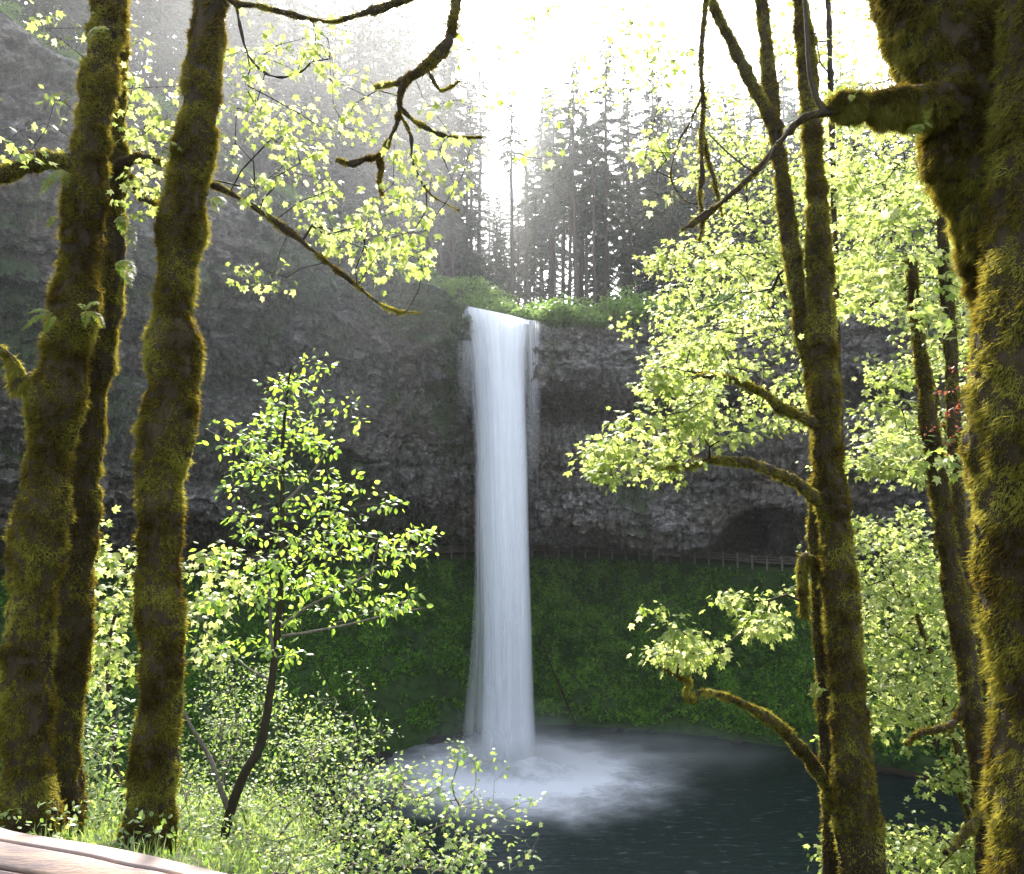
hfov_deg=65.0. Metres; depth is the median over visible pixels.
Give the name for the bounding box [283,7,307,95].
conifer
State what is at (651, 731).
boulder
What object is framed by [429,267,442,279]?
rim shrub
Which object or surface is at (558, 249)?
conifer
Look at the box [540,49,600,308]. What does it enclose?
conifer
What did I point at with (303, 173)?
conifer
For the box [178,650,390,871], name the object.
shrub
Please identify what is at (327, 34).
conifer
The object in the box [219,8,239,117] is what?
conifer
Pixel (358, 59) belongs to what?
conifer
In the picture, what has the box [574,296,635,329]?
rim shrub
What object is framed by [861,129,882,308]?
conifer
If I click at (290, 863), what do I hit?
shrub
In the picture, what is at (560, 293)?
conifer
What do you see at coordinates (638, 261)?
conifer
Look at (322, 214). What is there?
rim shrub
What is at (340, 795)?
shrub
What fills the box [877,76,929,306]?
conifer
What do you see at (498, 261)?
conifer
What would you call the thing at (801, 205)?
conifer
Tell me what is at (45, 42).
rim shrub
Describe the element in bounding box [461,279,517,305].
rim shrub
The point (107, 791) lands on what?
shrub
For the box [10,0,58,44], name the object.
conifer
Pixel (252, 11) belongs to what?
conifer
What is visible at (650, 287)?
conifer
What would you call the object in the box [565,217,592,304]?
conifer
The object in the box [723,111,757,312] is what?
conifer
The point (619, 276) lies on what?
conifer
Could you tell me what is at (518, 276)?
conifer
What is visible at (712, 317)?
rim shrub
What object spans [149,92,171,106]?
rim shrub
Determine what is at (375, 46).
conifer
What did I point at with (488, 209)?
conifer
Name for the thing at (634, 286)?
conifer
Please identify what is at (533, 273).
conifer
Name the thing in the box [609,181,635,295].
conifer
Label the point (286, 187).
rim shrub
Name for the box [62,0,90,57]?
conifer
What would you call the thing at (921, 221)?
conifer
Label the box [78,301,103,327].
licorice fern
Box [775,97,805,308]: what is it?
conifer
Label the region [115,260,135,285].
licorice fern
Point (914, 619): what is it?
leafy maple
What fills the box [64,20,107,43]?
licorice fern
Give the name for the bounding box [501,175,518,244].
conifer
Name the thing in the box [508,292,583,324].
rim shrub
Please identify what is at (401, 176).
conifer
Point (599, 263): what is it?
conifer
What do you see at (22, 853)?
viewpoint railing
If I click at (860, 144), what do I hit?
conifer
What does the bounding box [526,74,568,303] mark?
conifer
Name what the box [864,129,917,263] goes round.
conifer
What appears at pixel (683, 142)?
conifer
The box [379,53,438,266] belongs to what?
conifer
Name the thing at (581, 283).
conifer
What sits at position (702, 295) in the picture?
conifer
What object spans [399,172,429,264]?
conifer
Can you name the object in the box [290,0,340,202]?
conifer
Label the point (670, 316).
rim shrub
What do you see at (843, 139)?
conifer
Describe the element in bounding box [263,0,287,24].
conifer
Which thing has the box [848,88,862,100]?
licorice fern
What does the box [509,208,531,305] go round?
conifer
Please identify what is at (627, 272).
conifer
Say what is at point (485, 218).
conifer
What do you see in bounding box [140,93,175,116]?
rim shrub
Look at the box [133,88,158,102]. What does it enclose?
rim shrub
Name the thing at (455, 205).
conifer
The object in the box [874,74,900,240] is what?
conifer
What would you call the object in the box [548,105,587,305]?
conifer
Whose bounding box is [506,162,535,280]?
conifer
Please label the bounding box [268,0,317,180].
conifer
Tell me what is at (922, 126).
licorice fern
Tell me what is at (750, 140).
conifer
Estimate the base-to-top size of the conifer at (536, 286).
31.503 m
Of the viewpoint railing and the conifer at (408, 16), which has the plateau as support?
the conifer at (408, 16)
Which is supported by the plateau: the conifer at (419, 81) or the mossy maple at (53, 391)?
the conifer at (419, 81)
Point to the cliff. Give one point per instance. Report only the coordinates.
(742, 512)
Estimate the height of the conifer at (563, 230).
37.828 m
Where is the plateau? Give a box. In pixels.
[0,11,938,327]
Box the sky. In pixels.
[24,0,933,319]
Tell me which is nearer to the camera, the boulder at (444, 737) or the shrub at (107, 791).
the shrub at (107, 791)
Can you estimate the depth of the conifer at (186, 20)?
95.58 m
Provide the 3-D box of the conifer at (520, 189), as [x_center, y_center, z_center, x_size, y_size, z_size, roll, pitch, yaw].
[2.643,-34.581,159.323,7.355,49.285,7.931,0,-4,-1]
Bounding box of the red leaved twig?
[923,366,970,455]
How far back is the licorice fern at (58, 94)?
4.80 m
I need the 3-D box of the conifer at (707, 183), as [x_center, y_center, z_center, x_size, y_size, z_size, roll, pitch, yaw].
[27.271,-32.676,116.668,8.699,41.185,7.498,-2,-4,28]
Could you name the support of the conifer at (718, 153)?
on the plateau
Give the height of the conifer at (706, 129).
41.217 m
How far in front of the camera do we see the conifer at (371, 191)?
99.04 m
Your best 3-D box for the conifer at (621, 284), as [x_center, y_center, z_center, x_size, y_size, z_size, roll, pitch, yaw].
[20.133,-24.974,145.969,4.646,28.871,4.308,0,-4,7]
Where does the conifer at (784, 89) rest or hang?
on the plateau
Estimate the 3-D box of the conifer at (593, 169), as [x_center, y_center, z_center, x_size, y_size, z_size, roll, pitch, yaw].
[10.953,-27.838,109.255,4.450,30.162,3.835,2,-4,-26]
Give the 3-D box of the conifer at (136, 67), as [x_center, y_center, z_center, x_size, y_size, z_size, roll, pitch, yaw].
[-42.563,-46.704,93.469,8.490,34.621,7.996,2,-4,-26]
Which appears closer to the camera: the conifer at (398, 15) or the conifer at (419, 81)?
the conifer at (419, 81)
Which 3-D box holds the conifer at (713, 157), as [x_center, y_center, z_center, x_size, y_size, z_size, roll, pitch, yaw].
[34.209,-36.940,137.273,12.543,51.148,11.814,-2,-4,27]
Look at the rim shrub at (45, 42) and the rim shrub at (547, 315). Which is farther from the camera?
the rim shrub at (547, 315)
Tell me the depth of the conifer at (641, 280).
132.00 m
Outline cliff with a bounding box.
[0,12,973,577]
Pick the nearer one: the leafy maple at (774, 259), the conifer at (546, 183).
the leafy maple at (774, 259)
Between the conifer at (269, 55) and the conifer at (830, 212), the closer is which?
the conifer at (269, 55)
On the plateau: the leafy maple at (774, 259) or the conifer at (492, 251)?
the conifer at (492, 251)
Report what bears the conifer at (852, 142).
on the plateau
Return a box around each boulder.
[349,761,370,771]
[364,753,382,764]
[365,757,387,765]
[379,751,392,758]
[426,736,441,743]
[433,734,448,742]
[457,731,467,738]
[647,729,655,732]
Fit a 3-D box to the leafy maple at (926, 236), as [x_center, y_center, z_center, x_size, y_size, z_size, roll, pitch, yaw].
[11.722,13.303,21.683,7.374,46.493,6.532,0,-4,0]
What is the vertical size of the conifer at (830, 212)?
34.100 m
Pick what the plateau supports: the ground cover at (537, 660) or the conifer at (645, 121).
the conifer at (645, 121)
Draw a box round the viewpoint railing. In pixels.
[0,827,225,873]
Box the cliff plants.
[0,46,970,560]
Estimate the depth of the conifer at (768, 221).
114.14 m
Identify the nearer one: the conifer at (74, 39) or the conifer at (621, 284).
the conifer at (74, 39)
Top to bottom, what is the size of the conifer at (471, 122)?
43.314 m
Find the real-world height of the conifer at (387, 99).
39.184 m
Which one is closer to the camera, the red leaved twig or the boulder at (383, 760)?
the red leaved twig
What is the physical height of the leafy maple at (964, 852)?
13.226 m
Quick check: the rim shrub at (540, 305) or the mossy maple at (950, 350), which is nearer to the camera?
the mossy maple at (950, 350)
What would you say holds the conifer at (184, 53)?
on the plateau
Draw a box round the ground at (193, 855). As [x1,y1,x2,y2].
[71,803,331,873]
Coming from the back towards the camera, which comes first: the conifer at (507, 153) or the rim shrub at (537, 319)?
the conifer at (507, 153)
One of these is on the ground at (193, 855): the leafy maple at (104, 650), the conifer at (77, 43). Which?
the leafy maple at (104, 650)
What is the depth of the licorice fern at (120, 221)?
5.09 m
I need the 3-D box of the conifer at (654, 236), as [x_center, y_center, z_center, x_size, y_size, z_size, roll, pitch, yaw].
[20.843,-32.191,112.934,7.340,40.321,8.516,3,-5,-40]
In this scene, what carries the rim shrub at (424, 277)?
on the plateau
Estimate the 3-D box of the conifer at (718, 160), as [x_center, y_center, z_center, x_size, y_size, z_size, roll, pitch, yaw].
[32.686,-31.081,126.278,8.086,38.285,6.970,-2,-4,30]
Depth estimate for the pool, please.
81.89 m
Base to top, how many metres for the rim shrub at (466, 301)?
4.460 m
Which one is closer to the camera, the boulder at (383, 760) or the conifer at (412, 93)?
the boulder at (383, 760)
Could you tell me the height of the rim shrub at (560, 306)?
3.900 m
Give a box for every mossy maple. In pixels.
[0,0,130,839]
[51,1,437,839]
[114,0,415,853]
[563,0,889,873]
[680,0,1023,873]
[781,198,989,873]
[787,76,990,741]
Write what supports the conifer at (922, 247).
on the plateau
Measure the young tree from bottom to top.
4.143 m
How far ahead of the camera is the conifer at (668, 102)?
127.95 m
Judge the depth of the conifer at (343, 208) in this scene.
98.56 m
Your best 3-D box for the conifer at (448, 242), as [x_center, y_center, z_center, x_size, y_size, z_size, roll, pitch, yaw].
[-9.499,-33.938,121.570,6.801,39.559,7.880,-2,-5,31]
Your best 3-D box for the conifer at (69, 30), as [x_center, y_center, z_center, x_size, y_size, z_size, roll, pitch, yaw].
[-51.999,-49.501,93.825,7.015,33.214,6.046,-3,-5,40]
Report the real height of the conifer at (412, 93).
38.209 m
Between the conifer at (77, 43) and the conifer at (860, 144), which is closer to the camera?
the conifer at (77, 43)
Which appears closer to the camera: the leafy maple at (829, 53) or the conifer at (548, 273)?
the leafy maple at (829, 53)
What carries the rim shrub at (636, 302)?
on the plateau
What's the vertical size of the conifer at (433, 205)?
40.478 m
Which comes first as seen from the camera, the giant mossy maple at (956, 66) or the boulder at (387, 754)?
the giant mossy maple at (956, 66)
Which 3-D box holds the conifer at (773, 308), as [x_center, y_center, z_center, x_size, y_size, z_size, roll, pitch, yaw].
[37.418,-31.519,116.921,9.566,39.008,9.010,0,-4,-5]
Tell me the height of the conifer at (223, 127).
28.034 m
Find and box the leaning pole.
[537,633,576,724]
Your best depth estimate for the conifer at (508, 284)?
144.73 m
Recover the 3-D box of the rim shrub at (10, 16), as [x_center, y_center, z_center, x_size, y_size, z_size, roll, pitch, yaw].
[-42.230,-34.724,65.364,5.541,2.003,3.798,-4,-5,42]
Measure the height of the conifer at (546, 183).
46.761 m
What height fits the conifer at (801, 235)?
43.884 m
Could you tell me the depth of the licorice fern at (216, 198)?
4.75 m
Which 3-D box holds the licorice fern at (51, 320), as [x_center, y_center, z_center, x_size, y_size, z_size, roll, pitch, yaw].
[-2.766,-0.670,4.710,0.181,0.182,0.112,0,-4,0]
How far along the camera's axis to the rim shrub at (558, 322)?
98.73 m
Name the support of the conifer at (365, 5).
on the plateau
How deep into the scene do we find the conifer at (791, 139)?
125.67 m
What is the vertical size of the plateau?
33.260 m
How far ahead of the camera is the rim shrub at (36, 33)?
67.11 m
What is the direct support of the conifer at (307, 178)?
on the plateau
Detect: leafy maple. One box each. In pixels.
[88,505,271,810]
[532,0,878,446]
[608,81,877,441]
[760,0,978,653]
[776,501,978,814]
[793,122,969,467]
[797,655,987,873]
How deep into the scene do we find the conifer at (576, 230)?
166.92 m
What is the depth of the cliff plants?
92.15 m
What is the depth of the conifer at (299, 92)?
92.56 m
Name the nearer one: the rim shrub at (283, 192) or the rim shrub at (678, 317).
the rim shrub at (283, 192)
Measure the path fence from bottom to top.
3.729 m
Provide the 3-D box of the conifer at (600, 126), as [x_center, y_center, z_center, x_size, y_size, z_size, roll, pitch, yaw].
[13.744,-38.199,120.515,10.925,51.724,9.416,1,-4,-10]
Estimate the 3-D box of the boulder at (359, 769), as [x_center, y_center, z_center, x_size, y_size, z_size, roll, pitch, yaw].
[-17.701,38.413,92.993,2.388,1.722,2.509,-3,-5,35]
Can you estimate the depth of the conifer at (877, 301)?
110.36 m
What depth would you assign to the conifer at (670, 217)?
106.03 m
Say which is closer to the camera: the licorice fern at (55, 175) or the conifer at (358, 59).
the licorice fern at (55, 175)
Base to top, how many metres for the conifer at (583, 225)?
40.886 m
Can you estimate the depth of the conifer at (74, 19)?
86.32 m
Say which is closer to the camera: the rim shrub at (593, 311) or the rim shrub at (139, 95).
the rim shrub at (139, 95)
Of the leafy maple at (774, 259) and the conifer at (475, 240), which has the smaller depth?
the leafy maple at (774, 259)
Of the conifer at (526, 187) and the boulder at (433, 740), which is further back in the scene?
the conifer at (526, 187)
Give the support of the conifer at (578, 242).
on the plateau
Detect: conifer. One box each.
[0,0,26,26]
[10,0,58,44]
[33,0,69,50]
[42,14,85,54]
[49,0,86,57]
[54,0,84,54]
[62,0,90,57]
[67,0,136,29]
[69,0,86,56]
[129,0,139,60]
[129,0,182,112]
[134,0,191,106]
[137,0,186,99]
[140,0,222,131]
[147,12,178,49]
[171,8,222,123]
[176,0,192,103]
[217,7,249,165]
[219,1,265,169]
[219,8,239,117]
[220,0,268,162]
[225,0,300,181]
[227,0,262,157]
[235,0,290,173]
[248,0,278,157]
[250,22,300,188]
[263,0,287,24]
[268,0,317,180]
[270,40,314,198]
[273,0,324,162]
[281,21,323,195]
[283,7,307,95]
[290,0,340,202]
[297,8,359,235]
[297,90,329,203]
[307,0,363,217]
[311,46,331,212]
[316,29,357,214]
[317,14,333,213]
[319,0,382,241]
[321,88,361,238]
[322,6,387,243]
[341,68,391,240]
[347,0,387,239]
[347,0,404,240]
[353,140,385,250]
[361,3,446,278]
[366,18,424,258]
[370,0,411,230]
[370,35,407,231]
[371,6,420,107]
[374,43,418,225]
[374,93,428,267]
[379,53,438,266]
[385,46,398,237]
[392,55,450,281]
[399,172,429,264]
[404,40,462,275]
[409,92,436,251]
[419,4,485,277]
[419,63,469,287]
[431,65,468,275]
[432,60,463,266]
[432,67,502,300]
[433,91,466,276]
[440,94,473,278]
[455,65,491,298]
[455,190,480,293]
[464,48,497,277]
[472,134,495,260]
[473,238,486,288]
[474,163,501,285]
[476,232,492,288]
[481,193,509,299]
[483,178,513,304]
[488,206,510,286]
[495,77,531,302]
[497,220,516,303]
[498,194,529,304]
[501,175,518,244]
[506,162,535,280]
[507,149,537,306]
[508,208,529,305]
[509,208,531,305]
[514,127,543,307]
[516,193,551,309]
[521,88,562,307]
[521,214,545,307]
[522,104,556,295]
[524,83,572,294]
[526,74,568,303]
[535,219,561,308]
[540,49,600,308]
[542,131,580,301]
[545,152,569,296]
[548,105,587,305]
[554,236,573,303]
[557,78,612,308]
[565,171,592,274]
[565,215,588,296]
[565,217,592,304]
[566,85,605,305]
[568,17,639,302]
[573,179,617,309]
[578,125,607,307]
[582,126,628,290]
[591,229,612,302]
[597,247,619,301]
[602,160,618,291]
[607,63,663,298]
[608,91,648,302]
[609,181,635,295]
[613,238,622,297]
[614,196,637,293]
[619,221,643,295]
[624,61,676,294]
[629,99,685,302]
[632,73,686,296]
[633,185,645,288]
[633,226,651,301]
[637,99,685,283]
[638,87,694,298]
[649,154,695,304]
[666,100,687,295]
[667,100,695,295]
[672,78,729,303]
[672,109,695,295]
[672,111,690,191]
[675,80,712,244]
[682,89,745,304]
[687,77,743,312]
[687,159,731,306]
[708,77,754,281]
[708,140,743,275]
[709,177,745,326]
[710,79,756,315]
[712,122,741,267]
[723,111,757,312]
[727,136,757,321]
[728,97,762,309]
[732,89,760,309]
[737,82,787,321]
[742,121,798,322]
[761,54,798,314]
[770,191,806,318]
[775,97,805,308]
[783,99,803,260]
[788,128,807,300]
[789,93,843,268]
[800,119,850,300]
[801,124,846,268]
[825,51,875,313]
[837,197,864,313]
[839,58,878,313]
[840,130,880,310]
[845,126,880,310]
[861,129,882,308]
[861,137,910,310]
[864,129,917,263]
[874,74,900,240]
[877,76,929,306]
[898,135,934,279]
[900,137,932,231]
[911,142,933,300]
[919,198,937,303]
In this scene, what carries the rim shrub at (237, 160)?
on the plateau
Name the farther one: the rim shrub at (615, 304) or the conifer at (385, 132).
the conifer at (385, 132)
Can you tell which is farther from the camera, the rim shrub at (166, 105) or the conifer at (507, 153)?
the conifer at (507, 153)
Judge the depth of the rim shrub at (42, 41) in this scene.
68.39 m
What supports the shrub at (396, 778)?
on the ground at (193, 855)
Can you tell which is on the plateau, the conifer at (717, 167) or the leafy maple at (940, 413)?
the conifer at (717, 167)
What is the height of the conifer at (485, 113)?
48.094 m
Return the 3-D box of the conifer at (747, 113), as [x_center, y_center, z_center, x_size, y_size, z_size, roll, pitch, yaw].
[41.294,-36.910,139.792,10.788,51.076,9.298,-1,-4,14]
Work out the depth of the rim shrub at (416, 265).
93.69 m
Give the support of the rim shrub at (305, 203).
on the plateau
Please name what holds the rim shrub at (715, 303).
on the plateau
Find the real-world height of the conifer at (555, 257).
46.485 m
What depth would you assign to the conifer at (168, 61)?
91.82 m
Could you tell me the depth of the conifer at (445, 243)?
131.64 m
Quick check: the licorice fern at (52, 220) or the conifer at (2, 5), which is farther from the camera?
the conifer at (2, 5)
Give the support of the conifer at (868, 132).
on the plateau
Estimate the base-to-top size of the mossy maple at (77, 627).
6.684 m
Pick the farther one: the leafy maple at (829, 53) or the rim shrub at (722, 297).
the rim shrub at (722, 297)
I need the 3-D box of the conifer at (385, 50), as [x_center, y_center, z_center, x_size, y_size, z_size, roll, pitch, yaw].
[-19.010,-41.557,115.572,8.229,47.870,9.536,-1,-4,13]
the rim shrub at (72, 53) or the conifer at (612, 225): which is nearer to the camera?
the rim shrub at (72, 53)
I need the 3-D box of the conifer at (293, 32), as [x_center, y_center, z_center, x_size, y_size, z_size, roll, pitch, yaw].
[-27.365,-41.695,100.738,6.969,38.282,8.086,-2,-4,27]
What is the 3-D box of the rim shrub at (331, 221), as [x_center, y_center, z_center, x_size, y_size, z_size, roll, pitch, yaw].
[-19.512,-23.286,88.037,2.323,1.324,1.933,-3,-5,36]
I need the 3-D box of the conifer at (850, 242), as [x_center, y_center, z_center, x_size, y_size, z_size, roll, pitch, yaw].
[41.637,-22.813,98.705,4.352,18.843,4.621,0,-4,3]
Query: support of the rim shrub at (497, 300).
on the plateau
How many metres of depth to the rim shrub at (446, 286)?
95.02 m
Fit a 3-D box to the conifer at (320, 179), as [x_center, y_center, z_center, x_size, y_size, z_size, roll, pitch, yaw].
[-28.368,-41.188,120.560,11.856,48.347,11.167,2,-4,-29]
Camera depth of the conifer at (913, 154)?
117.49 m
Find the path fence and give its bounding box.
[0,545,939,582]
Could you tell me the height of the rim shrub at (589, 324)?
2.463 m
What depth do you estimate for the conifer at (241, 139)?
86.61 m
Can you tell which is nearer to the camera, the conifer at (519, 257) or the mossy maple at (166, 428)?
the mossy maple at (166, 428)
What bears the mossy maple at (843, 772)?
on the ground at (193, 855)
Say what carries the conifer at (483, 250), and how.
on the plateau
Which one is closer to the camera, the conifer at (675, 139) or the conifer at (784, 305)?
the conifer at (784, 305)
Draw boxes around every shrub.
[0,0,18,10]
[0,2,27,18]
[4,13,48,41]
[28,30,60,51]
[34,36,59,49]
[58,46,80,59]
[80,669,137,833]
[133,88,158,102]
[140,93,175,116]
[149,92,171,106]
[176,755,374,873]
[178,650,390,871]
[220,152,241,164]
[278,188,297,199]
[279,184,290,192]
[284,187,312,201]
[288,667,410,865]
[301,738,546,873]
[302,199,314,207]
[313,209,334,219]
[327,218,340,229]
[407,260,423,271]
[421,266,432,281]
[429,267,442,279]
[429,276,448,285]
[432,280,460,296]
[437,273,488,297]
[457,291,496,308]
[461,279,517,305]
[468,292,524,317]
[483,301,524,313]
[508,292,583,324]
[511,295,589,326]
[514,306,543,321]
[522,306,553,324]
[534,309,585,326]
[549,302,589,327]
[554,294,625,326]
[557,307,603,326]
[565,310,607,329]
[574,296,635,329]
[576,304,617,324]
[591,300,665,327]
[600,296,628,326]
[601,281,665,327]
[612,296,689,327]
[634,302,681,326]
[646,305,696,323]
[647,308,689,324]
[656,296,761,319]
[658,286,747,325]
[688,299,726,327]
[701,304,741,324]
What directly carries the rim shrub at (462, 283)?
on the plateau
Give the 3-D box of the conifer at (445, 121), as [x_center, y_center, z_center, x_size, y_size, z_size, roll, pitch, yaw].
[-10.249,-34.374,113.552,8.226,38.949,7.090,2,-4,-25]
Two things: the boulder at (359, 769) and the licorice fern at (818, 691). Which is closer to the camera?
the licorice fern at (818, 691)
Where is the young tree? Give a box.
[182,348,444,844]
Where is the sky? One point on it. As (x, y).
(571, 27)
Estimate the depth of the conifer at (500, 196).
144.84 m
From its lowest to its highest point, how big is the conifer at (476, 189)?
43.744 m
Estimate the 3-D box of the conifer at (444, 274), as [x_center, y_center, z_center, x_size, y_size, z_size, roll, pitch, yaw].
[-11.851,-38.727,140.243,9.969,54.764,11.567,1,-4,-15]
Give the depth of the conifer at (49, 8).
68.44 m
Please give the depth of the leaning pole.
112.27 m
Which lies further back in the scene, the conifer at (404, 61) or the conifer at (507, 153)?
the conifer at (404, 61)
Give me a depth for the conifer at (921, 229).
116.42 m
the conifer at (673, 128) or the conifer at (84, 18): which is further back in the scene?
the conifer at (673, 128)
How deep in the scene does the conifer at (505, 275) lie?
131.04 m
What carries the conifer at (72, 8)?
on the plateau
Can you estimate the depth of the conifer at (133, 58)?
97.14 m
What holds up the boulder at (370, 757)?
on the slope
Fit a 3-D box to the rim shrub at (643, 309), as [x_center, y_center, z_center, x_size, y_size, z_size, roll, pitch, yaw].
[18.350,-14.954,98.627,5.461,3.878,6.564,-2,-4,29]
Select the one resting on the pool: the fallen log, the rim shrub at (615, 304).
the fallen log
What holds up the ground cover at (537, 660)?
on the slope
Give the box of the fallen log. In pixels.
[811,731,973,788]
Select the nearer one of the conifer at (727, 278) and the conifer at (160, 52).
the conifer at (160, 52)
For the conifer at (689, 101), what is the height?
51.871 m
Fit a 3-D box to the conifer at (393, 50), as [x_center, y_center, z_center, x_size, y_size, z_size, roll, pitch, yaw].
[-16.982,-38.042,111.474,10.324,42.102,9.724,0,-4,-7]
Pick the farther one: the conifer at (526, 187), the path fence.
the conifer at (526, 187)
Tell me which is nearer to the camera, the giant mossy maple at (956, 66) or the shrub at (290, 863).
the giant mossy maple at (956, 66)
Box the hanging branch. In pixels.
[605,0,724,241]
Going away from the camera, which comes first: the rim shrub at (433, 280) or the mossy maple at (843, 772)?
the mossy maple at (843, 772)
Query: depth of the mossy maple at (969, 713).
8.82 m
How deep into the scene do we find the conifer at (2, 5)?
83.75 m
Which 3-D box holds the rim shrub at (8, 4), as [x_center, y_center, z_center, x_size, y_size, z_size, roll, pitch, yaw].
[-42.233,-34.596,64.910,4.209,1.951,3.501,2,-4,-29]
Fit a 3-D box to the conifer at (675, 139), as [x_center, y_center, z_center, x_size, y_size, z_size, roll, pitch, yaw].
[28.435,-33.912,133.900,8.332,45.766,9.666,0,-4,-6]
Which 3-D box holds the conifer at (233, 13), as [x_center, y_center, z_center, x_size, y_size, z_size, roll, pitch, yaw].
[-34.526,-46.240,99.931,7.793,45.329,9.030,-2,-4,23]
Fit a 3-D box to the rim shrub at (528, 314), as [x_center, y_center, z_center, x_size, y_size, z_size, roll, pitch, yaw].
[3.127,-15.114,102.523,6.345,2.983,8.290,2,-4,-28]
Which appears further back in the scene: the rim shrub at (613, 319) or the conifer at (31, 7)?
the rim shrub at (613, 319)
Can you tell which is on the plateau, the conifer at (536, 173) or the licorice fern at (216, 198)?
the conifer at (536, 173)
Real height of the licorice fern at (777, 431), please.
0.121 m
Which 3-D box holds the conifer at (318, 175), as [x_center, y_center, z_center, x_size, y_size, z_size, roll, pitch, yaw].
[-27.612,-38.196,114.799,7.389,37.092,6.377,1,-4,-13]
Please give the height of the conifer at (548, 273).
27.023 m
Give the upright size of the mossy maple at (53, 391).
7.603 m
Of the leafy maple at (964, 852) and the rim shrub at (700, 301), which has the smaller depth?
the leafy maple at (964, 852)
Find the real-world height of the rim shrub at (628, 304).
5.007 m
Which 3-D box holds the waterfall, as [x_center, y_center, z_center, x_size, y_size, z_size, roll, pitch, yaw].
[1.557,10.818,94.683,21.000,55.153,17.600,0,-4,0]
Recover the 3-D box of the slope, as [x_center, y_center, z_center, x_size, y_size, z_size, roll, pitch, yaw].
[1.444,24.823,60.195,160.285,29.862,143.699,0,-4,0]
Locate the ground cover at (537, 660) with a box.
[0,558,970,798]
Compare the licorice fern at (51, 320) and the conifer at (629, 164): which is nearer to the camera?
the licorice fern at (51, 320)
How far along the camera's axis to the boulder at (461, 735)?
104.88 m
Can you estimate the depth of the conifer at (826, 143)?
112.61 m
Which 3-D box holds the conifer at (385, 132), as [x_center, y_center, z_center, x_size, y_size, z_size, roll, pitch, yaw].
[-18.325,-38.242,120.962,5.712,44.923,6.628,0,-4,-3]
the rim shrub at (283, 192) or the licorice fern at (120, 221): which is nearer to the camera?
the licorice fern at (120, 221)
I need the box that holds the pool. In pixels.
[288,725,974,873]
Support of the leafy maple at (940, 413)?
on the ground at (193, 855)
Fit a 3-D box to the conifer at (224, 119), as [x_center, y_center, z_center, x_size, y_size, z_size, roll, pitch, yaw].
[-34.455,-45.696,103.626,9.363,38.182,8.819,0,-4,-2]
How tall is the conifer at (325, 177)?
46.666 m
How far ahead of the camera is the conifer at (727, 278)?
103.99 m
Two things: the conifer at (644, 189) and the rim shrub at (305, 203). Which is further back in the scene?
the conifer at (644, 189)
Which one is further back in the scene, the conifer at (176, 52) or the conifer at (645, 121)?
the conifer at (645, 121)
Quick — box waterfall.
[462,306,557,775]
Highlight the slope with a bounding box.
[0,551,973,804]
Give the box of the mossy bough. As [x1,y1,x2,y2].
[331,0,590,283]
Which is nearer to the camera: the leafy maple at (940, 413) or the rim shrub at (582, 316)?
the leafy maple at (940, 413)
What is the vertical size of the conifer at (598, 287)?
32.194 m
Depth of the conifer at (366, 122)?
104.97 m
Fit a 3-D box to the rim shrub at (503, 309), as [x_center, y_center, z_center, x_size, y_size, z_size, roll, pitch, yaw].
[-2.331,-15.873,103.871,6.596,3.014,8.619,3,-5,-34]
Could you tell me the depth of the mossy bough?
4.54 m
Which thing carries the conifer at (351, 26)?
on the plateau
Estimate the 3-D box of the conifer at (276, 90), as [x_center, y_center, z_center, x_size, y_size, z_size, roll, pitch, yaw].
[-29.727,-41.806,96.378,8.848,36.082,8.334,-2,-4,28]
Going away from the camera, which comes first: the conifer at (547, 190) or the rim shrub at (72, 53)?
the rim shrub at (72, 53)
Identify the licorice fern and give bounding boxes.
[21,308,56,332]
[39,169,69,196]
[43,92,73,107]
[45,216,57,226]
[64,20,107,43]
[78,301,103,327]
[114,216,136,247]
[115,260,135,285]
[209,196,225,216]
[761,429,789,439]
[808,682,827,697]
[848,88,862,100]
[905,108,932,146]
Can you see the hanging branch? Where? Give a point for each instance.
(702, 147)
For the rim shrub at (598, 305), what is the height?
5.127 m
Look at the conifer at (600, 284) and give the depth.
131.22 m
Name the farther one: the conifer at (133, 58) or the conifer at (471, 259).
the conifer at (471, 259)
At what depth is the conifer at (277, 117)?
97.64 m
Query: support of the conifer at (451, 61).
on the plateau
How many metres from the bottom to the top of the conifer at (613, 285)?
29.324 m
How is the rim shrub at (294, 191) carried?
on the plateau
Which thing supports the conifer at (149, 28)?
on the plateau
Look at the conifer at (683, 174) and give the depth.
133.00 m
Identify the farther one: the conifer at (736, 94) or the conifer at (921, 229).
the conifer at (736, 94)
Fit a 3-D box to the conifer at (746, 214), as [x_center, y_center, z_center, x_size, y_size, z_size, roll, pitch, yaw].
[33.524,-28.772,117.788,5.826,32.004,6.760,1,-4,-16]

